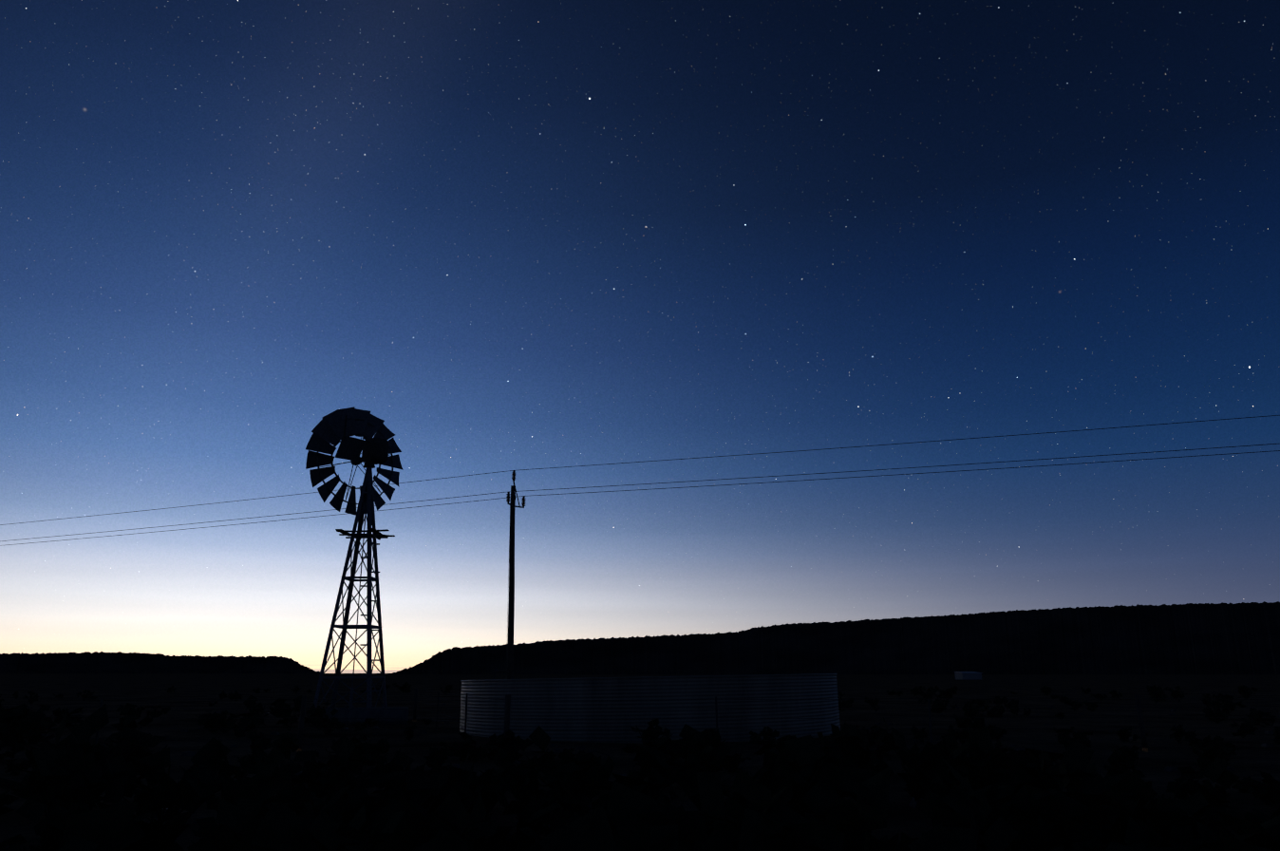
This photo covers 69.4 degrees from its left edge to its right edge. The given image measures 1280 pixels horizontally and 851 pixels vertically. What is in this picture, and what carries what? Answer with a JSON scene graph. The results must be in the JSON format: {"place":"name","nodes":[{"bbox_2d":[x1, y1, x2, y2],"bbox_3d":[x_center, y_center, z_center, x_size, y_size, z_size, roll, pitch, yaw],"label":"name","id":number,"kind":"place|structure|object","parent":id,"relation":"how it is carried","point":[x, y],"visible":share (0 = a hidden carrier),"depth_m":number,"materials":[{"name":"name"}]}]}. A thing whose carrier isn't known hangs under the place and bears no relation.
{"place":"outdoors","nodes":[
{"label":"outdoors","id":0,"kind":"place"},
{"bbox_2d":[0,651,319,673],"bbox_3d":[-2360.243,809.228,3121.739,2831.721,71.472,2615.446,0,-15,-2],"label":"mesa","id":1,"kind":"object","parent":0,"point":[97,662],"depth_m":2683.94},
{"bbox_2d":[335,414,389,468],"bbox_3d":[-9.138,0.699,30.258,1.265,1.510,3.398,0,-15,-2],"label":"windmill tail","id":2,"kind":"object","parent":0,"point":[375,450],"visible":0.98,"depth_m":30.93},
{"bbox_2d":[0,673,1279,850],"bbox_3d":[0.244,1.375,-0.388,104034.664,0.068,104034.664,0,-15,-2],"label":"ground","id":3,"kind":"structure","parent":0,"point":[1251,757],"depth_m":30.36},
{"bbox_2d":[312,467,387,707],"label":"windmill tower","id":4,"kind":"structure","parent":3,"relation":"on","point":[366,499],"depth_m":30.08,"materials":[{"name":"black metal"}]},
{"bbox_2d":[305,406,403,515],"bbox_3d":[-9.758,1.217,31.784,0.360,3.747,3.700,-12,-31,38],"label":"windmill wheel","id":5,"kind":"object","parent":4,"relation":"attached to","point":[327,430],"visible":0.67,"depth_m":31.46,"materials":[{"name":"black metal"}]},
{"bbox_2d":[335,527,395,539],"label":"windmill platform","id":6,"kind":"structure","parent":4,"relation":"attached to","point":[378,534],"depth_m":30.23,"materials":[{"name":"black metal"}]},
{"bbox_2d":[506,470,526,678],"bbox_3d":[-4.951,6.357,35.413,0.364,9.500,1.197,-8,-17,26],"label":"power pole","id":7,"kind":"object","parent":3,"relation":"on","point":[510,622],"visible":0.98,"depth_m":35.54,"materials":[{"name":"black wood"}]},
{"bbox_2d":[0,414,1279,545],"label":"power lines","id":8,"kind":"object","parent":7,"relation":"attached to","point":[706,480],"visible":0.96,"depth_m":33.08,"materials":[{"name":"black metal"}]},
{"bbox_2d":[459,673,840,743],"bbox_3d":[0.251,7.481,24.701,9.948,1.484,9.948,-1,-15,-2],"label":"reservoir","id":9,"kind":"object","parent":3,"relation":"on","point":[660,696],"visible":0.83,"depth_m":20.37,"materials":[{"name":"metal"}]},
{"bbox_2d":[954,671,982,678],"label":"trough","id":10,"kind":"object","parent":3,"relation":"on","point":[968,675],"visible":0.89,"depth_m":217.93,"materials":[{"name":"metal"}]},
{"bbox_2d":[0,0,1279,673],"label":"sky","id":11,"kind":"structure","parent":0,"point":[507,235],"materials":[{"name":"blue"}]},
{"bbox_2d":[391,601,1279,674],"bbox_3d":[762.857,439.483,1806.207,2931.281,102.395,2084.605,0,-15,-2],"label":"mesa hill","id":12,"kind":"structure","parent":0,"point":[1218,638],"depth_m":1281.90,"materials":[{"name":"black"}]}
]}

